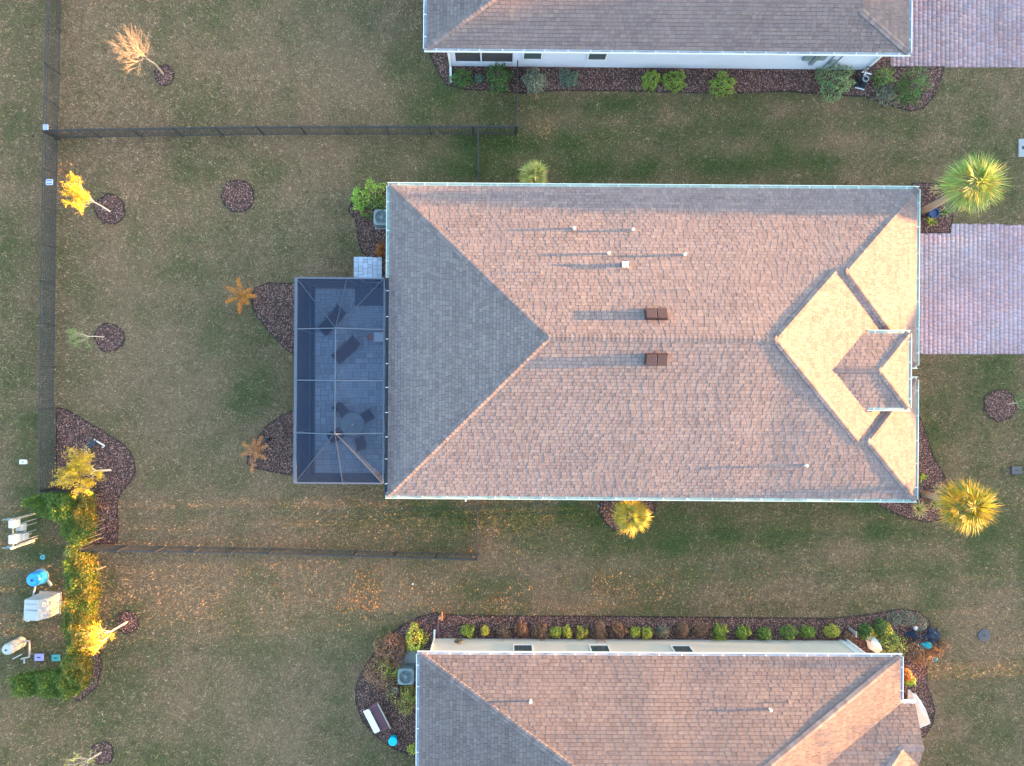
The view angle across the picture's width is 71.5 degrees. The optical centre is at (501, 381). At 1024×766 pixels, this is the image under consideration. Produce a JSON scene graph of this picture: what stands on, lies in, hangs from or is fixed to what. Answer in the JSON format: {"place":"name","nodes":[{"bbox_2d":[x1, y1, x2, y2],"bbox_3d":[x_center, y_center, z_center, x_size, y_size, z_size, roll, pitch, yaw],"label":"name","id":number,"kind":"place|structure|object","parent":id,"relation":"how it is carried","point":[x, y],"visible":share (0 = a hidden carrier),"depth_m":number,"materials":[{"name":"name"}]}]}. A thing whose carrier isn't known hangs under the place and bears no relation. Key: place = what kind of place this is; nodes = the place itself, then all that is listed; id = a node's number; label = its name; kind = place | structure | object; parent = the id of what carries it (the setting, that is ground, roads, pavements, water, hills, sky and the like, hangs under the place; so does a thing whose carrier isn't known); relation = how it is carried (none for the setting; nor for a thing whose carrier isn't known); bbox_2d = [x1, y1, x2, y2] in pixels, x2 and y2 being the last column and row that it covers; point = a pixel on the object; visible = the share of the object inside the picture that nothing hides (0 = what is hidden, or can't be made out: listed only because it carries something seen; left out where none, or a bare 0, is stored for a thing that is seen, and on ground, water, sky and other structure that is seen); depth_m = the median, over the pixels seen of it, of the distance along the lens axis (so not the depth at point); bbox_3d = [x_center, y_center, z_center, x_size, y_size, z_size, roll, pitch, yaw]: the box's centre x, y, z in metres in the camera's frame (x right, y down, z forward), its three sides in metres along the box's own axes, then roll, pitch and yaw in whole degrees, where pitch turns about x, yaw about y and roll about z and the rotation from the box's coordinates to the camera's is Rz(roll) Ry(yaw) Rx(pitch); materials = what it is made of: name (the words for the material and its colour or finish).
{"place":"outdoors","nodes":[
{"label":"outdoors","id":0,"kind":"place"},
{"bbox_2d":[315,288,385,472],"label":"patio","id":1,"kind":"structure","parent":0,"point":[364,361],"depth_m":35.98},
{"bbox_2d":[317,304,345,335],"bbox_3d":[-8.445,-3.065,35.589,0.700,0.780,1.600,44,90,0],"label":"sun lounger","id":2,"kind":"object","parent":1,"relation":"on","point":[326,322],"visible":0.91,"depth_m":35.62,"materials":[{"name":"grey metal"}]},
{"bbox_2d":[327,426,346,442],"bbox_3d":[-8.207,2.654,35.516,0.673,0.924,0.600,-32,90,0],"label":"patio chair","id":3,"kind":"object","parent":1,"relation":"on","point":[341,436],"visible":0.88,"depth_m":35.53,"materials":[{"name":"grey metal"}]},
{"bbox_2d":[293,277,385,483],"bbox_3d":[-7.452,-0.055,34.001,4.125,3.999,9.500,0,90,0],"label":"screen cage","id":4,"kind":"object","parent":1,"relation":"on","point":[304,380],"visible":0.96,"depth_m":33.73,"materials":[{"name":"brown metal"}]},
{"bbox_2d":[332,402,349,417],"bbox_3d":[-7.971,1.396,35.516,0.600,0.924,0.673,-39,90,0],"label":"patio chair","id":5,"kind":"object","parent":1,"relation":"on","point":[342,410],"visible":0.9,"depth_m":35.53,"materials":[{"name":"grey metal"}]},
{"bbox_2d":[331,335,360,364],"bbox_3d":[-7.742,-1.592,35.589,1.556,0.780,0.700,-41,90,0],"label":"sun lounger","id":6,"kind":"object","parent":1,"relation":"on","point":[348,347],"visible":0.95,"depth_m":35.62,"materials":[{"name":"grey metal"}]},
{"bbox_2d":[340,412,364,436],"bbox_3d":[-7.371,2.129,35.598,1.229,0.769,1.229,0,90,0],"label":"dining table","id":7,"kind":"object","parent":1,"relation":"on","point":[351,424],"visible":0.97,"depth_m":35.27,"materials":[{"name":"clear glass"}]},
{"bbox_2d":[352,434,368,451],"bbox_3d":[-7.020,3.061,35.516,0.600,0.924,0.673,-21,90,0],"label":"patio chair","id":8,"kind":"object","parent":1,"relation":"on","point":[361,443],"visible":1,"depth_m":35.53,"materials":[{"name":"grey metal"}]},
{"bbox_2d":[355,288,382,305],"bbox_3d":[-6.643,-4.310,35.966,1.500,0.015,0.950,0,90,0],"label":"door mat","id":9,"kind":"object","parent":1,"relation":"on","point":[374,297],"depth_m":35.96,"materials":[{"name":"grey"}]},
{"bbox_2d":[0,0,1023,765],"bbox_3d":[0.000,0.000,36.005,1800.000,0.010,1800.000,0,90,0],"label":"ground","id":10,"kind":"structure","parent":0,"point":[646,538],"depth_m":36.00,"materials":[{"name":"green plant"}]},
{"bbox_2d":[2,636,29,663],"bbox_3d":[-24.101,13.505,35.414,0.908,1.208,1.268,0,90,0],"label":"pressure tank","id":11,"kind":"object","parent":10,"relation":"on","point":[14,645],"visible":1,"depth_m":35.38,"materials":[{"name":"grey metal"}]},
{"bbox_2d":[2,513,38,548],"bbox_3d":[-23.681,7.356,35.050,0.881,1.900,1.451,0,90,0],"label":"meter rack","id":12,"kind":"object","parent":10,"relation":"on","point":[16,538],"visible":0.99,"depth_m":34.56,"materials":[{"name":"metal"}]},
{"bbox_2d":[26,569,52,595],"bbox_3d":[-23.177,10.134,35.610,1.006,0.780,1.347,0,90,0],"label":"water tank","id":13,"kind":"object","parent":10,"relation":"on","point":[37,577],"visible":0.99,"depth_m":35.47,"materials":[{"name":"blue plastic"}]},
{"bbox_2d":[23,591,63,620],"bbox_3d":[-22.697,11.169,35.343,1.470,1.335,1.120,3,90,0],"label":"equipment cabinet","id":14,"kind":"object","parent":10,"relation":"on","point":[40,605],"visible":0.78,"depth_m":35.02,"materials":[{"name":"metal"}]},
{"bbox_2d":[38,131,58,491],"bbox_3d":[-22.520,-3.458,35.385,0.128,1.270,17.681,1,90,0],"label":"fence","id":15,"kind":"object","parent":10,"relation":"on","point":[54,284],"visible":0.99,"depth_m":35.32,"materials":[{"name":"black metal"}]},
{"bbox_2d":[42,0,61,138],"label":"fence","id":16,"kind":"object","parent":10,"relation":"on","point":[48,49],"visible":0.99,"depth_m":35.28,"materials":[{"name":"black metal"}]},
{"bbox_2d":[7,548,106,700],"bbox_3d":[-20.860,12.227,35.027,3.592,1.950,7.608,26,90,0],"label":"hedge","id":17,"kind":"object","parent":10,"relation":"on","point":[65,680],"visible":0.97,"depth_m":34.43,"materials":[{"name":"green plant"}]},
{"bbox_2d":[21,490,104,546],"bbox_3d":[-21.504,6.688,35.022,3.254,1.959,2.678,0,90,0],"label":"hedge","id":18,"kind":"object","parent":10,"relation":"on","point":[51,505],"visible":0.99,"depth_m":34.42,"materials":[{"name":"green plant"}]},
{"bbox_2d":[71,546,102,700],"bbox_3d":[-20.983,12.247,35.986,1.661,0.149,7.844,0,90,0],"label":"mulch bed","id":19,"kind":"object","parent":10,"relation":"on","point":[97,670],"visible":0.25,"depth_m":35.98,"materials":[{"name":"wood"}]},
{"bbox_2d":[55,407,136,544],"bbox_3d":[-20.503,4.776,35.988,4.149,0.143,6.964,0,90,0],"label":"mulch bed","id":20,"kind":"object","parent":10,"relation":"on","point":[114,455],"visible":0.73,"depth_m":35.98,"materials":[{"name":"wood"}]},
{"bbox_2d":[48,443,110,497],"bbox_3d":[-20.217,4.207,34.585,2.815,2.846,2.606,0,90,0],"label":"tree","id":21,"kind":"object","parent":20,"relation":"on","point":[78,467],"visible":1,"depth_m":33.83,"materials":[{"name":"yellow plant"}]},
{"bbox_2d":[79,439,104,455],"bbox_3d":[-20.542,3.287,35.596,1.007,0.816,0.699,-41,90,0],"label":"sling chair","id":22,"kind":"object","parent":20,"relation":"on","point":[90,441],"visible":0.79,"depth_m":35.60,"materials":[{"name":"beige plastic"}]},
{"bbox_2d":[89,741,113,764],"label":"mulch bed","id":23,"kind":"object","parent":10,"relation":"on","point":[106,755],"visible":0.94,"depth_m":35.98,"materials":[{"name":"wood"}]},
{"bbox_2d":[94,322,124,352],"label":"mulch bed","id":24,"kind":"object","parent":10,"relation":"on","point":[113,339],"visible":0.98,"depth_m":35.98,"materials":[{"name":"wood"}]},
{"bbox_2d":[65,324,103,348],"bbox_3d":[-20.262,-2.121,34.767,1.498,2.470,1.270,0,90,0],"label":"tree","id":25,"kind":"object","parent":24,"relation":"on","point":[73,334],"visible":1,"depth_m":34.00,"materials":[{"name":"green plant"}]},
{"bbox_2d":[94,193,125,224],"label":"mulch bed","id":26,"kind":"object","parent":10,"relation":"on","point":[115,205],"visible":0.98,"depth_m":35.98,"materials":[{"name":"wood"}]},
{"bbox_2d":[57,171,109,213],"bbox_3d":[-20.060,-8.885,34.447,1.914,3.117,1.662,31,90,0],"label":"tree","id":27,"kind":"object","parent":26,"relation":"on","point":[73,188],"visible":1,"depth_m":33.51,"materials":[{"name":"yellow plant"}]},
{"bbox_2d":[116,610,138,634],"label":"mulch bed","id":28,"kind":"object","parent":10,"relation":"on","point":[132,624],"visible":0.99,"depth_m":35.98,"materials":[{"name":"wood"}]},
{"bbox_2d":[75,621,127,655],"bbox_3d":[-19.349,12.105,34.407,1.650,3.193,1.656,-44,90,0],"label":"tree","id":29,"kind":"object","parent":28,"relation":"on","point":[97,643],"visible":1,"depth_m":33.65,"materials":[{"name":"yellow plant"}]},
{"bbox_2d":[153,64,174,85],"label":"mulch bed","id":30,"kind":"object","parent":10,"relation":"on","point":[167,78],"visible":0.95,"depth_m":35.98,"materials":[{"name":"wood"}]},
{"bbox_2d":[107,25,163,75],"bbox_3d":[-17.102,-15.418,34.102,2.155,3.808,2.296,23,90,0],"label":"tree","id":31,"kind":"object","parent":30,"relation":"on","point":[143,55],"visible":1,"depth_m":33.12,"materials":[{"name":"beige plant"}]},
{"bbox_2d":[221,179,254,212],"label":"mulch bed","id":32,"kind":"object","parent":10,"relation":"on","point":[237,195],"visible":1,"depth_m":35.98,"materials":[{"name":"wood"}]},
{"bbox_2d":[225,276,257,313],"bbox_3d":[-12.999,-4.274,35.510,1.507,1.028,1.480,44,90,0],"label":"shrub","id":33,"kind":"object","parent":10,"relation":"on","point":[244,295],"visible":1,"depth_m":35.19,"materials":[{"name":"orange plant"}]},
{"bbox_2d":[246,409,293,475],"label":"mulch bed","id":34,"kind":"object","parent":10,"relation":"on","point":[279,433],"visible":0.59,"depth_m":35.98,"materials":[{"name":"wood"}]},
{"bbox_2d":[241,435,268,472],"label":"shrub","id":35,"kind":"object","parent":34,"relation":"on","point":[256,454],"visible":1,"depth_m":35.22,"materials":[{"name":"brown plant"}]},
{"bbox_2d":[250,282,294,354],"bbox_3d":[-11.101,-3.144,35.988,3.205,0.143,3.798,0,90,0],"label":"mulch bed","id":36,"kind":"object","parent":10,"relation":"on","point":[273,305],"visible":0.67,"depth_m":35.98,"materials":[{"name":"wood"}]},
{"bbox_2d":[80,544,477,559],"bbox_3d":[-10.906,8.463,35.385,19.501,1.270,0.128,1,90,0],"label":"fence","id":37,"kind":"object","parent":10,"relation":"on","point":[159,549],"visible":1,"depth_m":35.24,"materials":[{"name":"black metal"}]},
{"bbox_2d":[45,125,515,138],"bbox_3d":[-10.782,-12.461,35.385,23.064,1.270,0.133,0,90,0],"label":"fence","id":38,"kind":"object","parent":10,"relation":"on","point":[256,127],"visible":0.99,"depth_m":35.23,"materials":[{"name":"black metal"}]},
{"bbox_2d":[354,257,381,277],"bbox_3d":[-6.740,-5.752,36.022,1.426,0.157,1.134,0,90,0],"label":"stone landing","id":39,"kind":"object","parent":10,"relation":"on","point":[368,267],"visible":0.9,"depth_m":35.95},
{"bbox_2d":[348,184,388,279],"bbox_3d":[-6.481,-7.516,35.989,2.528,0.143,4.964,0,90,0],"label":"mulch bed","id":40,"kind":"object","parent":10,"relation":"on","point":[370,237],"visible":0.54,"depth_m":35.98,"materials":[{"name":"wood"}]},
{"bbox_2d":[351,176,386,220],"bbox_3d":[-6.573,-9.133,35.232,1.885,1.505,2.196,0,90,0],"label":"shrub","id":41,"kind":"object","parent":40,"relation":"on","point":[358,203],"visible":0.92,"depth_m":35.13,"materials":[{"name":"green plant"}]},
{"bbox_2d":[374,209,385,228],"bbox_3d":[-5.933,-8.154,35.625,0.900,0.790,0.900,1,90,0],"label":"air conditioner","id":42,"kind":"object","parent":40,"relation":"on","point":[379,218],"visible":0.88,"depth_m":35.30,"materials":[{"name":"grey metal"}]},
{"bbox_2d":[354,612,437,756],"bbox_3d":[-5.265,15.366,35.986,4.353,0.148,7.469,0,90,0],"label":"mulch bed","id":43,"kind":"object","parent":10,"relation":"on","point":[402,730],"visible":0.47,"depth_m":35.98,"materials":[{"name":"wood"}]},
{"bbox_2d":[363,699,390,732],"bbox_3d":[-6.206,16.782,35.575,0.949,0.852,1.400,-27,90,0],"label":"garden bench","id":44,"kind":"object","parent":43,"relation":"on","point":[380,717],"visible":1,"depth_m":35.52,"materials":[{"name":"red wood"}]},
{"bbox_2d":[363,655,398,693],"bbox_3d":[-5.985,14.635,35.179,1.840,1.610,1.940,0,90,0],"label":"shrub","id":45,"kind":"object","parent":43,"relation":"on","point":[384,680],"visible":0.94,"depth_m":35.33,"materials":[{"name":"green plant"}]},
{"bbox_2d":[373,630,407,670],"bbox_3d":[-5.513,13.574,35.359,1.801,1.252,2.045,0,90,0],"label":"shrub","id":46,"kind":"object","parent":43,"relation":"on","point":[401,654],"visible":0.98,"depth_m":35.42,"materials":[{"name":"brown plant"}]},
{"bbox_2d":[385,684,415,720],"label":"shrub","id":47,"kind":"object","parent":43,"relation":"on","point":[407,695],"visible":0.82,"depth_m":35.44,"materials":[{"name":"green plant"}]},
{"bbox_2d":[398,651,416,684],"bbox_3d":[-4.725,14.377,35.625,0.900,0.790,1.500,1,90,0],"label":"air conditioner","id":48,"kind":"object","parent":43,"relation":"on","point":[407,675],"visible":0.98,"depth_m":35.31,"materials":[{"name":"grey metal"}]},
{"bbox_2d":[406,622,429,655],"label":"shrub","id":49,"kind":"object","parent":43,"relation":"on","point":[409,640],"visible":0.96,"depth_m":35.39,"materials":[{"name":"yellow plant"}]},
{"bbox_2d":[517,159,550,182],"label":"palm tree","id":50,"kind":"object","parent":10,"relation":"on","point":[527,170],"visible":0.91,"depth_m":34.16,"materials":[{"name":"green plant"}]},
{"bbox_2d":[599,500,657,534],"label":"mulch bed","id":51,"kind":"object","parent":10,"relation":"on","point":[605,508],"visible":0.33,"depth_m":35.98,"materials":[{"name":"wood"}]},
{"bbox_2d":[610,500,650,536],"bbox_3d":[6.220,6.516,34.617,2.246,2.769,2.093,-32,90,0],"label":"palm tree","id":52,"kind":"object","parent":51,"relation":"on","point":[641,516],"visible":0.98,"depth_m":34.06,"materials":[{"name":"yellow plant"}]},
{"bbox_2d":[384,182,919,502],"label":"house","id":53,"kind":"structure","parent":10,"relation":"on","point":[640,342],"depth_m":31.91,"materials":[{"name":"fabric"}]},
{"bbox_2d":[423,0,912,82],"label":"house","id":54,"kind":"structure","parent":10,"relation":"on","point":[785,34],"depth_m":32.85,"materials":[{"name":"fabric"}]},
{"bbox_2d":[523,53,542,59],"bbox_3d":[1.537,-15.923,34.450,0.960,1.410,0.050,1,90,0],"label":"window","id":55,"kind":"structure","parent":54,"relation":"in","point":[526,56],"depth_m":34.82,"materials":[{"name":"glass"}]},
{"bbox_2d":[586,54,607,60],"bbox_3d":[4.699,-15.893,34.450,0.960,1.410,0.050,1,90,0],"label":"window","id":56,"kind":"structure","parent":54,"relation":"in","point":[591,57],"depth_m":34.86,"materials":[{"name":"glass"}]},
{"bbox_2d":[416,630,924,765],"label":"house","id":57,"kind":"structure","parent":10,"relation":"on","point":[558,702],"depth_m":32.51,"materials":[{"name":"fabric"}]},
{"bbox_2d":[513,644,532,650],"bbox_3d":[1.068,12.992,34.500,0.980,1.310,0.050,0,90,0],"label":"window","id":58,"kind":"structure","parent":57,"relation":"in","point":[516,647],"depth_m":34.78,"materials":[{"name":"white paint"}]},
{"bbox_2d":[589,644,610,650],"bbox_3d":[4.813,13.012,34.500,0.980,1.310,0.050,0,90,0],"label":"window","id":59,"kind":"structure","parent":57,"relation":"in","point":[593,647],"depth_m":34.83,"materials":[{"name":"white paint"}]},
{"bbox_2d":[670,645,693,651],"bbox_3d":[8.831,13.032,34.500,0.980,1.310,0.050,0,90,0],"label":"window","id":60,"kind":"structure","parent":57,"relation":"in","point":[676,648],"depth_m":34.75,"materials":[{"name":"white paint"}]},
{"bbox_2d":[430,52,944,111],"bbox_3d":[9.403,-15.473,35.987,26.106,0.147,3.601,0,90,0],"label":"mulch bed","id":61,"kind":"object","parent":10,"relation":"on","point":[627,79],"visible":0.51,"depth_m":35.98,"materials":[{"name":"wood"}]},
{"bbox_2d":[448,68,474,90],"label":"shrub","id":62,"kind":"object","parent":61,"relation":"on","point":[467,78],"visible":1,"depth_m":35.53,"materials":[{"name":"green plant"}]},
{"bbox_2d":[485,61,514,97],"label":"shrub","id":63,"kind":"object","parent":61,"relation":"on","point":[499,69],"visible":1,"depth_m":35.40,"materials":[{"name":"green plant"}]},
{"bbox_2d":[518,67,548,94],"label":"shrub","id":64,"kind":"object","parent":61,"relation":"on","point":[536,82],"visible":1,"depth_m":35.61,"materials":[{"name":"green plant"}]},
{"bbox_2d":[558,66,580,88],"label":"shrub","id":65,"kind":"object","parent":61,"relation":"on","point":[568,79],"visible":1,"depth_m":35.69,"materials":[{"name":"green plant"}]},
{"bbox_2d":[641,70,659,92],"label":"shrub","id":66,"kind":"object","parent":61,"relation":"on","point":[649,74],"visible":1,"depth_m":35.55,"materials":[{"name":"green plant"}]},
{"bbox_2d":[660,70,686,93],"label":"shrub","id":67,"kind":"object","parent":61,"relation":"on","point":[678,76],"visible":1,"depth_m":35.60,"materials":[{"name":"green plant"}]},
{"bbox_2d":[708,70,736,97],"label":"shrub","id":68,"kind":"object","parent":61,"relation":"on","point":[730,85],"visible":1,"depth_m":35.49,"materials":[{"name":"green plant"}]},
{"bbox_2d":[815,63,855,102],"bbox_3d":[16.844,-15.159,35.414,1.946,1.143,2.122,-20,90,0],"label":"shrub","id":69,"kind":"object","parent":61,"relation":"on","point":[836,77],"visible":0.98,"depth_m":35.44,"materials":[{"name":"green plant"}]},
{"bbox_2d":[855,66,874,89],"bbox_3d":[18.222,-15.178,35.578,0.480,0.795,0.785,14,90,0],"label":"hose cart","id":70,"kind":"object","parent":61,"relation":"on","point":[862,82],"visible":1,"depth_m":35.59,"materials":[{"name":"black plastic"}]},
{"bbox_2d":[870,66,895,88],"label":"shrub","id":71,"kind":"object","parent":61,"relation":"on","point":[887,76],"visible":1,"depth_m":35.43,"materials":[{"name":"green plant"}]},
{"bbox_2d":[868,79,901,106],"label":"shrub","id":72,"kind":"object","parent":61,"relation":"on","point":[885,93],"visible":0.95,"depth_m":35.68,"materials":[{"name":"green plant"}]},
{"bbox_2d":[889,66,933,106],"bbox_3d":[20.521,-14.745,35.067,1.692,1.831,1.789,25,90,0],"label":"shrub","id":73,"kind":"object","parent":61,"relation":"on","point":[915,92],"visible":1,"depth_m":35.30,"materials":[{"name":"green plant"}]},
{"bbox_2d":[438,608,938,737],"bbox_3d":[9.462,14.798,35.987,25.412,0.147,6.701,0,90,0],"label":"mulch bed","id":74,"kind":"object","parent":10,"relation":"on","point":[450,625],"visible":0.49,"depth_m":35.98,"materials":[{"name":"wood"}]},
{"bbox_2d":[495,621,513,638],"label":"shrub","id":75,"kind":"object","parent":74,"relation":"on","point":[503,627],"visible":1,"depth_m":35.67,"materials":[{"name":"brown plant"}]},
{"bbox_2d":[531,620,548,640],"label":"shrub","id":76,"kind":"object","parent":74,"relation":"on","point":[540,633],"visible":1,"depth_m":35.68,"materials":[{"name":"brown plant"}]},
{"bbox_2d":[588,620,607,641],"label":"shrub","id":77,"kind":"object","parent":74,"relation":"on","point":[601,629],"visible":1,"depth_m":35.67,"materials":[{"name":"brown plant"}]},
{"bbox_2d":[609,620,628,637],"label":"shrub","id":78,"kind":"object","parent":74,"relation":"on","point":[620,631],"visible":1,"depth_m":35.69,"materials":[{"name":"brown plant"}]},
{"bbox_2d":[675,622,688,637],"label":"shrub","id":79,"kind":"object","parent":74,"relation":"on","point":[683,629],"visible":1,"depth_m":35.67,"materials":[{"name":"brown plant"}]},
{"bbox_2d":[690,621,711,638],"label":"shrub","id":80,"kind":"object","parent":74,"relation":"on","point":[700,633],"visible":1,"depth_m":35.70,"materials":[{"name":"brown plant"}]},
{"bbox_2d":[712,620,728,641],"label":"shrub","id":81,"kind":"object","parent":74,"relation":"on","point":[720,632],"visible":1,"depth_m":35.64,"materials":[{"name":"green plant"}]},
{"bbox_2d":[734,624,751,639],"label":"shrub","id":82,"kind":"object","parent":74,"relation":"on","point":[739,633],"visible":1,"depth_m":35.67,"materials":[{"name":"green plant"}]},
{"bbox_2d":[755,626,772,641],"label":"shrub","id":83,"kind":"object","parent":74,"relation":"on","point":[766,632],"visible":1,"depth_m":35.62,"materials":[{"name":"green plant"}]},
{"bbox_2d":[779,623,798,640],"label":"shrub","id":84,"kind":"object","parent":74,"relation":"on","point":[788,636],"visible":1,"depth_m":35.62,"materials":[{"name":"green plant"}]},
{"bbox_2d":[799,624,816,638],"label":"shrub","id":85,"kind":"object","parent":74,"relation":"on","point":[813,633],"visible":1,"depth_m":35.69,"materials":[{"name":"green plant"}]},
{"bbox_2d":[822,623,840,637],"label":"shrub","id":86,"kind":"object","parent":74,"relation":"on","point":[834,634],"visible":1,"depth_m":35.62,"materials":[{"name":"green plant"}]},
{"bbox_2d":[857,622,876,640],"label":"shrub","id":87,"kind":"object","parent":74,"relation":"on","point":[865,629],"visible":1,"depth_m":35.63,"materials":[{"name":"green plant"}]},
{"bbox_2d":[866,633,881,652],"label":"plant cover","id":88,"kind":"object","parent":74,"relation":"on","point":[873,644],"visible":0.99,"depth_m":35.56,"materials":[{"name":"white fabric"}]},
{"bbox_2d":[869,617,892,637],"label":"shrub","id":89,"kind":"object","parent":74,"relation":"on","point":[879,625],"visible":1,"depth_m":35.60,"materials":[{"name":"green plant"}]},
{"bbox_2d":[876,630,908,654],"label":"shrub","id":90,"kind":"object","parent":74,"relation":"on","point":[891,648],"visible":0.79,"depth_m":35.37,"materials":[{"name":"green plant"}]},
{"bbox_2d":[898,641,924,663],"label":"shrub","id":91,"kind":"object","parent":74,"relation":"on","point":[912,649],"visible":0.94,"depth_m":35.63,"materials":[{"name":"brown plant"}]},
{"bbox_2d":[907,690,929,727],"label":"plant cover","id":92,"kind":"object","parent":74,"relation":"on","point":[923,717],"visible":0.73,"depth_m":35.08,"materials":[{"name":"white fabric"}]},
{"bbox_2d":[911,645,935,665],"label":"shrub","id":93,"kind":"object","parent":74,"relation":"on","point":[924,657],"visible":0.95,"depth_m":35.58,"materials":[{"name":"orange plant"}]},
{"bbox_2d":[923,626,940,642],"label":"plant cover","id":94,"kind":"object","parent":74,"relation":"on","point":[932,635],"visible":1,"depth_m":35.73,"materials":[{"name":"grey fabric"}]},
{"bbox_2d":[876,416,948,522],"bbox_3d":[21.299,4.514,35.988,3.862,0.144,5.193,25,90,0],"label":"mulch bed","id":95,"kind":"object","parent":10,"relation":"on","point":[928,465],"visible":0.59,"depth_m":35.98,"materials":[{"name":"wood"}]},
{"bbox_2d":[920,477,1002,536],"bbox_3d":[21.387,5.727,33.564,2.798,4.876,2.875,0,90,0],"label":"palm tree","id":96,"kind":"object","parent":95,"relation":"on","point":[981,512],"visible":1,"depth_m":32.23,"materials":[{"name":"yellow plant"}]},
{"bbox_2d":[911,182,952,233],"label":"mulch bed","id":97,"kind":"object","parent":10,"relation":"on","point":[944,225],"visible":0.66,"depth_m":35.98,"materials":[{"name":"wood"}]},
{"bbox_2d":[920,149,1009,218],"bbox_3d":[21.400,-9.031,33.456,3.096,5.126,3.148,0,90,0],"label":"palm tree","id":98,"kind":"object","parent":97,"relation":"on","point":[986,169],"visible":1,"depth_m":32.07,"materials":[{"name":"green plant"}]},
{"bbox_2d":[983,389,1016,422],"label":"mulch bed","id":99,"kind":"object","parent":10,"relation":"on","point":[996,401],"visible":0.99,"depth_m":35.98,"materials":[{"name":"wood"}]},
{"bbox_2d":[891,0,1023,66],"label":"driveway","id":100,"kind":"structure","parent":0,"point":[967,33],"depth_m":35.98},
{"bbox_2d":[919,224,1023,353],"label":"driveway","id":101,"kind":"structure","parent":0,"point":[971,288],"depth_m":35.98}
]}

